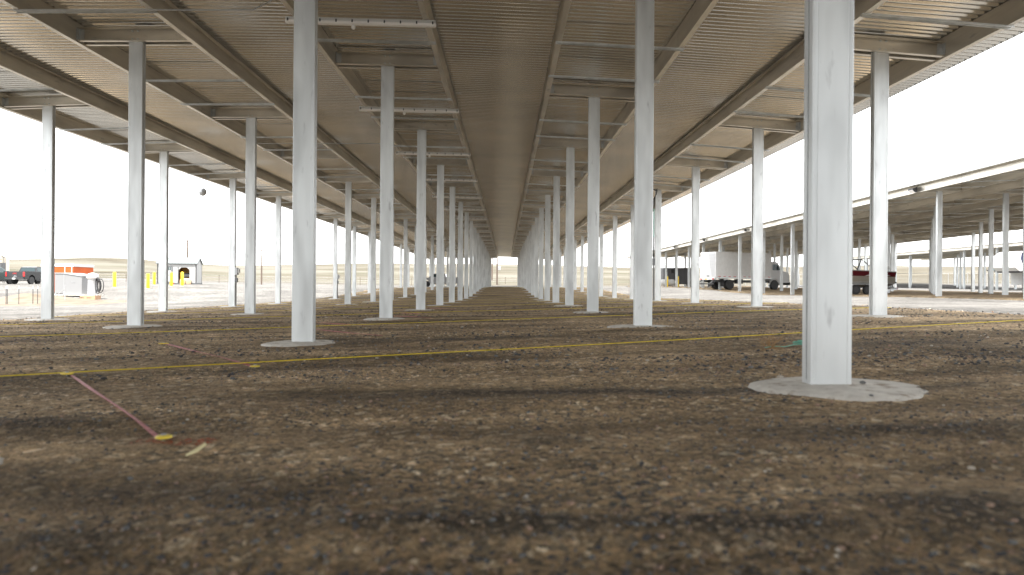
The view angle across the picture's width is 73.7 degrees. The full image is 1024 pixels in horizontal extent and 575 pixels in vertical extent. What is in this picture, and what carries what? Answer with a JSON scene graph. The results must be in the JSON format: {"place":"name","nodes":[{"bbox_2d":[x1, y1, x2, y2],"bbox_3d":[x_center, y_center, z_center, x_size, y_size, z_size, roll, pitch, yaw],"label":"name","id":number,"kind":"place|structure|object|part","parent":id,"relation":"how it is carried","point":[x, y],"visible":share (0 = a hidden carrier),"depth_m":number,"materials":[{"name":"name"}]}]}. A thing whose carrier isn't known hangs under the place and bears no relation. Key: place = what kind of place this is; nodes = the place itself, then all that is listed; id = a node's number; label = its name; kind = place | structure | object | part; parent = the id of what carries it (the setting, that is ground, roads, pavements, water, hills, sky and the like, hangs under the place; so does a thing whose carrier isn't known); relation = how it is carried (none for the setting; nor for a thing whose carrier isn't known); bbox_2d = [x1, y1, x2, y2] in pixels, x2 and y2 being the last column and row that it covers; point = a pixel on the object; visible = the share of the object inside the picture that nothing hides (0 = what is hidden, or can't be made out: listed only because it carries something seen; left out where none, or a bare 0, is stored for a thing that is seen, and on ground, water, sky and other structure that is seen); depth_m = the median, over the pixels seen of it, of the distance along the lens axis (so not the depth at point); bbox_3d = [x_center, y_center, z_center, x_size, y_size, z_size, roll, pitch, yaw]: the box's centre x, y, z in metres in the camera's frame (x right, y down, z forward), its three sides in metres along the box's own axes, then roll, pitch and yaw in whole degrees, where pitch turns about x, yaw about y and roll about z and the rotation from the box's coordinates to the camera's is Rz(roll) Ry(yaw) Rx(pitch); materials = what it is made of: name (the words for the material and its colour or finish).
{"place":"outdoors","nodes":[
{"label":"outdoors","id":0,"kind":"place"},
{"bbox_2d":[54,264,93,291],"bbox_3d":[-35.208,-0.747,54.114,2.730,2.180,2.265,0,0,5],"label":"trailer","id":1,"kind":"object","parent":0,"point":[74,268],"visible":0.34,"depth_m":53.03,"materials":[{"name":"paint"}]},
{"bbox_2d":[54,273,103,295],"bbox_3d":[-32.363,-0.249,50.380,3.388,1.640,1.950,0,0,8],"label":"metal enclosure","id":2,"kind":"object","parent":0,"point":[76,284],"visible":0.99,"depth_m":49.53,"materials":[{"name":"metal"}]},
{"bbox_2d":[0,258,1023,319],"bbox_3d":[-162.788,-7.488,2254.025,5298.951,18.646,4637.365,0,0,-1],"label":"ground","id":3,"kind":"structure","parent":0,"point":[213,290],"depth_m":67.03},
{"bbox_2d":[0,255,8,270],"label":"enclosed trailer","id":4,"kind":"object","parent":3,"relation":"on","point":[6,263],"visible":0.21,"depth_m":94.80,"materials":[{"name":"beige paint"}]},
{"bbox_2d":[0,267,11,283],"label":"pickup truck","id":5,"kind":"object","parent":3,"relation":"on","point":[2,274],"visible":0.39,"depth_m":74.11,"materials":[{"name":"grey paint"}]},
{"bbox_2d":[5,267,40,283],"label":"pickup truck","id":6,"kind":"object","parent":3,"relation":"on","point":[30,275],"visible":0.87,"depth_m":73.51,"materials":[{"name":"grey paint"}]},
{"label":"rear window","id":7,"kind":"part","parent":6,"relation":"part of","materials":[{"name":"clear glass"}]},
{"bbox_2d":[0,293,126,305],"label":"dirt mound","id":8,"kind":"object","parent":3,"relation":"on","point":[27,299],"visible":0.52,"depth_m":43.43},
{"bbox_2d":[79,295,100,299],"bbox_3d":[-29.108,0.691,47.116,1.063,0.279,0.710,0,0,-1],"label":"concrete slab","id":9,"kind":"object","parent":8,"relation":"on","point":[90,297],"visible":1,"depth_m":46.77,"materials":[{"name":"beige concrete"}]},
{"bbox_2d":[87,273,103,295],"bbox_3d":[-28.854,-0.233,47.147,1.066,1.570,0.718,0,0,25],"label":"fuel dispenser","id":10,"kind":"object","parent":9,"relation":"on","point":[93,282],"visible":1,"depth_m":47.03,"materials":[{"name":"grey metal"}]},
{"bbox_2d":[113,272,115,286],"bbox_3d":[-35.896,-0.696,61.656,0.468,1.440,0.468,0,0,-1],"label":"bollard","id":11,"kind":"object","parent":3,"relation":"on","point":[114,279],"visible":0.8,"depth_m":61.54,"materials":[{"name":"yellow metal"}]},
{"bbox_2d":[145,273,150,288],"bbox_3d":[-31.295,-0.538,58.700,0.468,1.360,0.468,0,0,-1],"label":"bollard","id":12,"kind":"object","parent":3,"relation":"on","point":[147,280],"visible":0.95,"depth_m":58.60,"materials":[{"name":"yellow metal"}]},
{"bbox_2d":[153,272,155,284],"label":"bollard","id":13,"kind":"object","parent":3,"relation":"on","point":[154,278],"visible":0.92,"depth_m":70.54,"materials":[{"name":"yellow metal"}]},
{"bbox_2d":[170,272,172,285],"bbox_3d":[-31.777,-0.754,63.696,0.468,1.368,0.468,0,0,-1],"label":"bollard","id":14,"kind":"object","parent":3,"relation":"on","point":[171,278],"visible":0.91,"depth_m":63.59,"materials":[{"name":"yellow metal"}]},
{"bbox_2d":[155,257,202,283],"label":"garden shed","id":15,"kind":"structure","parent":3,"relation":"on","point":[177,266],"depth_m":70.61,"materials":[{"name":"grey"}]},
{"bbox_2d":[168,266,172,282],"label":"door","id":16,"kind":"structure","parent":15,"relation":"in","point":[170,268],"depth_m":70.09,"materials":[{"name":"grey metal"}]},
{"bbox_2d":[181,272,183,285],"bbox_3d":[-31.248,-0.796,64.701,0.468,1.388,0.468,0,0,-1],"label":"bollard","id":17,"kind":"object","parent":3,"relation":"on","point":[182,278],"visible":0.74,"depth_m":64.59,"materials":[{"name":"yellow metal"}]},
{"bbox_2d":[187,240,193,257],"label":"utility pole","id":18,"kind":"object","parent":3,"relation":"on","point":[188,248],"visible":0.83,"depth_m":104.48,"materials":[{"name":"grey wood"}]},
{"bbox_2d":[261,249,266,284],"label":"utility pole","id":19,"kind":"object","parent":3,"relation":"on","point":[261,264],"visible":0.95,"depth_m":99.56,"materials":[{"name":"grey wood"}]},
{"bbox_2d":[120,275,538,284],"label":"wire fence","id":20,"kind":"object","parent":3,"relation":"on","point":[505,279],"visible":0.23,"depth_m":116.15,"materials":[{"name":"grey metal"}]},
{"bbox_2d":[496,257,500,284],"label":"utility pole","id":21,"kind":"object","parent":3,"relation":"on","point":[498,267],"visible":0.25,"depth_m":120.86,"materials":[{"name":"grey wood"}]},
{"bbox_2d":[0,287,1023,574],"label":"gravel pad","id":22,"kind":"object","parent":3,"relation":"on","point":[66,455],"visible":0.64,"depth_m":2.85,"materials":[{"name":"brown gravel"}]},
{"bbox_2d":[60,371,73,375],"bbox_3d":[-3.491,0.701,5.355,0.100,0.084,0.069,0,0,-6],"label":"stake cap","id":23,"kind":"object","parent":22,"relation":"on","point":[67,373],"visible":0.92,"depth_m":5.33,"materials":[{"name":"yellow plastic"}]},
{"bbox_2d":[70,375,157,436],"bbox_3d":[-2.516,0.675,4.202,0.019,0.032,2.898,0,0,-39],"label":"marking tape","id":24,"kind":"object","parent":22,"relation":"on","point":[149,430],"visible":0.98,"depth_m":3.79,"materials":[{"name":"pink plastic"}]},
{"bbox_2d":[130,437,174,443],"bbox_3d":[-1.579,0.677,3.011,0.199,0.014,0.120,0,0,-1],"label":"paint mark","id":25,"kind":"object","parent":22,"relation":"on","point":[153,441],"visible":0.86,"depth_m":3.00,"materials":[{"name":"red paint"}]},
{"bbox_2d":[155,433,172,440],"bbox_3d":[-1.545,0.688,3.028,0.072,0.084,0.071,0,0,-3],"label":"stake cap","id":26,"kind":"object","parent":22,"relation":"on","point":[163,436],"visible":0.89,"depth_m":3.01,"materials":[{"name":"yellow plastic"}]},
{"bbox_2d":[167,438,215,444],"bbox_3d":[-1.387,0.672,2.986,0.185,0.009,0.120,0,0,-1],"label":"paint mark","id":27,"kind":"object","parent":22,"relation":"on","point":[195,443],"visible":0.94,"depth_m":2.98,"materials":[{"name":"red paint"}]},
{"bbox_2d":[185,443,206,455],"bbox_3d":[-1.290,0.661,2.791,0.017,0.041,0.088,0,0,34],"label":"wood stake","id":28,"kind":"object","parent":22,"relation":"on","point":[199,448],"visible":1,"depth_m":2.79,"materials":[{"name":"beige wood"}]},
{"bbox_2d":[166,344,250,366],"bbox_3d":[-3.233,0.675,7.073,0.024,0.041,3.254,0,0,-39],"label":"marking tape","id":29,"kind":"object","parent":22,"relation":"on","point":[249,365],"visible":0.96,"depth_m":6.90,"materials":[{"name":"pink plastic"}]},
{"bbox_2d":[316,329,381,335],"bbox_3d":[-2.425,0.650,9.964,0.030,0.041,2.223,0,0,-38],"label":"marking tape","id":30,"kind":"object","parent":22,"relation":"on","point":[343,332],"visible":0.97,"depth_m":10.14,"materials":[{"name":"plastic"}]},
{"bbox_2d":[0,303,750,324],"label":"string line","id":31,"kind":"object","parent":22,"relation":"on","point":[340,314],"visible":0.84,"depth_m":16.44,"materials":[{"name":"yellow fabric"}]},
{"bbox_2d":[54,300,728,316],"bbox_3d":[-2.151,0.659,22.868,22.800,0.465,0.008,0,0,-20],"label":"string line","id":32,"kind":"object","parent":22,"relation":"on","point":[393,307],"visible":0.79,"depth_m":22.04,"materials":[{"name":"yellow fabric"}]},
{"bbox_2d":[168,299,652,309],"bbox_3d":[-2.206,0.673,28.548,22.800,0.425,0.008,0,0,-20],"label":"string line","id":33,"kind":"object","parent":22,"relation":"on","point":[346,305],"visible":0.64,"depth_m":26.90,"materials":[{"name":"yellow fabric"}]},
{"bbox_2d":[221,298,625,305],"bbox_3d":[-2.261,0.695,34.227,22.800,0.376,0.008,0,0,-20],"label":"string line","id":34,"kind":"object","parent":22,"relation":"on","point":[431,301],"visible":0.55,"depth_m":33.59,"materials":[{"name":"yellow fabric"}]},
{"bbox_2d":[281,297,586,302],"bbox_3d":[-2.316,0.696,39.907,22.800,0.390,0.008,0,0,-20],"label":"string line","id":35,"kind":"object","parent":22,"relation":"on","point":[463,299],"visible":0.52,"depth_m":39.73,"materials":[{"name":"yellow fabric"}]},
{"bbox_2d":[426,273,457,286],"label":"pickup truck","id":36,"kind":"object","parent":22,"relation":"on","point":[429,281],"visible":0.24,"depth_m":96.91,"materials":[{"name":"silver metal"}]},
{"bbox_2d":[0,307,889,336],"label":"string line","id":37,"kind":"object","parent":22,"relation":"on","point":[368,324],"visible":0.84,"depth_m":11.86,"materials":[{"name":"yellow fabric"}]},
{"bbox_2d":[0,291,935,324],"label":"loose stones","id":38,"kind":"object","parent":22,"relation":"on","point":[43,321],"visible":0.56,"depth_m":18.67,"materials":[{"name":"grey"}]},
{"bbox_2d":[0,320,1020,376],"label":"string line","id":39,"kind":"object","parent":22,"relation":"on","point":[450,352],"visible":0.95,"depth_m":6.53,"materials":[{"name":"yellow fabric"}]},
{"bbox_2d":[0,347,1023,574],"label":"loose stones","id":40,"kind":"object","parent":22,"relation":"on","point":[423,569],"visible":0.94,"depth_m":2.06,"materials":[{"name":"brown"}]},
{"bbox_2d":[0,0,1023,464],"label":"storage canopy","id":41,"kind":"object","parent":22,"relation":"on","point":[572,126],"visible":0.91,"depth_m":14.70,"materials":[{"name":"metal"}]},
{"bbox_2d":[0,0,271,10],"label":"conduit","id":42,"kind":"object","parent":41,"relation":"attached to","point":[141,9],"visible":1,"depth_m":10.98,"materials":[{"name":"grey metal"}]},
{"bbox_2d":[199,180,206,195],"bbox_3d":[-13.459,-4.355,29.637,0.350,0.759,0.176,0,0,-1],"label":"flood light","id":43,"kind":"object","parent":41,"relation":"hanging from","point":[202,191],"visible":0.99,"depth_m":29.63,"materials":[{"name":"grey metal"}]},
{"bbox_2d":[235,268,239,305],"bbox_3d":[-11.330,-0.018,28.179,0.170,1.600,0.180,0,0,-1],"label":"electrical box","id":44,"kind":"object","parent":41,"relation":"on","point":[237,271],"visible":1,"depth_m":28.16,"materials":[{"name":"grey metal"}]},
{"bbox_2d":[257,143,380,143],"bbox_3d":[-6.074,-4.496,21.343,4.200,0.053,0.022,0,0,-1],"label":"conduit","id":45,"kind":"object","parent":41,"relation":"attached to","point":[322,143],"visible":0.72,"depth_m":21.34,"materials":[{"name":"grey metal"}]},
{"bbox_2d":[337,274,339,298],"bbox_3d":[-11.494,-0.066,45.218,0.170,1.600,0.180,0,0,-1],"label":"electrical box","id":46,"kind":"object","parent":41,"relation":"on","point":[338,276],"visible":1,"depth_m":45.20,"materials":[{"name":"grey metal"}]},
{"bbox_2d":[285,16,435,29],"bbox_3d":[-2.506,-4.388,11.322,2.490,0.228,0.124,1,0,-1],"label":"strip light","id":47,"kind":"object","parent":41,"relation":"hanging from","point":[353,23],"visible":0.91,"depth_m":11.28,"materials":[{"name":"grey metal"}]},
{"bbox_2d":[359,106,458,114],"bbox_3d":[-2.560,-4.407,17.002,2.490,0.228,0.124,1,0,-1],"label":"strip light","id":48,"kind":"object","parent":41,"relation":"hanging from","point":[414,110],"visible":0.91,"depth_m":16.96,"materials":[{"name":"grey metal"}]},
{"bbox_2d":[396,150,470,156],"bbox_3d":[-2.615,-4.433,22.682,2.490,0.228,0.124,1,0,-1],"label":"strip light","id":49,"kind":"object","parent":41,"relation":"hanging from","point":[402,152],"visible":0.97,"depth_m":22.64,"materials":[{"name":"grey metal"}]},
{"bbox_2d":[426,178,477,182],"bbox_3d":[-2.670,-4.465,28.362,2.490,0.228,0.124,1,0,-1],"label":"strip light","id":50,"kind":"object","parent":41,"relation":"hanging from","point":[452,179],"visible":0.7,"depth_m":28.32,"materials":[{"name":"grey"}]},
{"bbox_2d":[432,195,481,198],"bbox_3d":[-2.724,-4.502,34.041,2.490,0.228,0.124,1,0,-1],"label":"strip light","id":51,"kind":"object","parent":41,"relation":"hanging from","point":[475,197],"visible":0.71,"depth_m":33.99,"materials":[{"name":"grey metal"}]},
{"bbox_2d":[444,208,485,210],"bbox_3d":[-2.779,-4.538,39.721,2.490,0.228,0.124,1,0,-1],"label":"strip light","id":52,"kind":"object","parent":41,"relation":"hanging from","point":[466,209],"visible":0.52,"depth_m":39.67,"materials":[{"name":"grey metal"}]},
{"bbox_2d":[455,217,487,219],"bbox_3d":[-2.833,-4.575,45.401,2.490,0.228,0.124,1,0,-1],"label":"strip light","id":53,"kind":"object","parent":41,"relation":"hanging from","point":[475,218],"visible":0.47,"depth_m":45.36,"materials":[{"name":"grey"}]},
{"bbox_2d":[457,225,489,226],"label":"strip light","id":54,"kind":"object","parent":41,"relation":"hanging from","point":[480,225],"visible":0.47,"depth_m":51.04,"materials":[{"name":"grey metal"}]},
{"bbox_2d":[653,188,657,299],"bbox_3d":[6.013,-1.811,28.782,0.247,4.764,0.137,0,0,14],"label":"electrical riser","id":55,"kind":"object","parent":41,"relation":"attached to","point":[656,190],"visible":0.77,"depth_m":28.77,"materials":[{"name":"grey metal"}]},
{"bbox_2d":[0,305,1023,384],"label":"loose stones","id":56,"kind":"object","parent":22,"relation":"on","point":[978,361],"visible":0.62,"depth_m":7.23,"materials":[{"name":"brown"}]},
{"bbox_2d":[0,307,1023,574],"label":"straw bits","id":57,"kind":"object","parent":22,"relation":"on","point":[528,387],"visible":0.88,"depth_m":3.10,"materials":[{"name":"beige plant"}]},
{"bbox_2d":[753,324,787,349],"bbox_3d":[2.455,0.462,6.473,0.318,0.317,0.340,0,0,21],"label":"tumbleweed","id":58,"kind":"object","parent":22,"relation":"on","point":[772,344],"visible":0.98,"depth_m":6.47,"materials":[{"name":"brown plant"}]},
{"bbox_2d":[765,340,801,347],"bbox_3d":[2.629,0.541,6.559,0.533,0.060,0.105,0,0,-29],"label":"twine","id":59,"kind":"object","parent":22,"relation":"on","point":[798,342],"visible":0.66,"depth_m":6.63,"materials":[{"name":"teal fabric"}]},
{"bbox_2d":[627,286,1023,300],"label":"neighbouring gravel pad","id":60,"kind":"object","parent":3,"relation":"on","point":[929,294],"visible":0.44,"depth_m":47.89,"materials":[{"name":"beige gravel"}]},
{"bbox_2d":[661,268,690,286],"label":"cargo trailer","id":61,"kind":"object","parent":60,"relation":"on","point":[682,274],"visible":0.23,"depth_m":97.36,"materials":[{"name":"grey metal"}]},
{"bbox_2d":[699,252,789,289],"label":"box truck","id":62,"kind":"object","parent":60,"relation":"on","point":[721,265],"visible":0.77,"depth_m":67.35,"materials":[{"name":"white paint"}]},
{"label":"rear door","id":63,"kind":"part","parent":62,"relation":"part of","materials":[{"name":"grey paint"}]},
{"label":"side window","id":64,"kind":"part","parent":62,"relation":"part of","materials":[{"name":"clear glass"}]},
{"bbox_2d":[624,156,1023,298],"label":"storage canopy","id":65,"kind":"object","parent":60,"relation":"on","point":[982,200],"visible":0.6,"depth_m":47.72,"materials":[{"name":"metal"}]},
{"bbox_2d":[908,187,916,192],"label":"wall light","id":66,"kind":"object","parent":65,"relation":"attached to","point":[912,190],"visible":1,"depth_m":33.37,"materials":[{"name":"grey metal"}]},
{"bbox_2d":[798,284,897,293],"bbox_3d":[23.117,0.114,47.494,6.681,0.720,2.290,0,0,-5],"label":"boat trailer","id":67,"kind":"object","parent":60,"relation":"on","point":[856,289],"visible":0.44,"depth_m":46.43,"materials":[{"name":"grey metal"}]},
{"bbox_2d":[852,259,896,286],"bbox_3d":[23.767,-0.984,47.550,6.359,1.931,2.257,0,0,-5],"label":"motor boat","id":68,"kind":"object","parent":67,"relation":"on","point":[860,276],"visible":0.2,"depth_m":46.62,"materials":[{"name":"red"}]},
{"bbox_2d":[652,273,1010,284],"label":"chain link fence","id":69,"kind":"object","parent":3,"relation":"on","point":[967,280],"visible":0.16,"depth_m":116.17,"materials":[{"name":"grey metal"}]},
{"bbox_2d":[853,241,1022,289],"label":"storage canopy","id":70,"kind":"object","parent":3,"relation":"on","point":[957,254],"visible":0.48,"depth_m":93.68,"materials":[{"name":"metal"}]},
{"bbox_2d":[994,251,1022,284],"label":"camper trailer","id":71,"kind":"object","parent":3,"relation":"on","point":[1015,264],"visible":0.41,"depth_m":67.58,"materials":[{"name":"white paint"}]},
{"bbox_2d":[0,33,1023,267],"label":"sky","id":72,"kind":"structure","parent":0,"point":[968,115],"materials":[{"name":"white"}]},
{"bbox_2d":[661,278,675,286],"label":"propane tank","id":73,"kind":"object","parent":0,"point":[671,282],"visible":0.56,"depth_m":93.36,"materials":[{"name":"white metal"}]}
]}

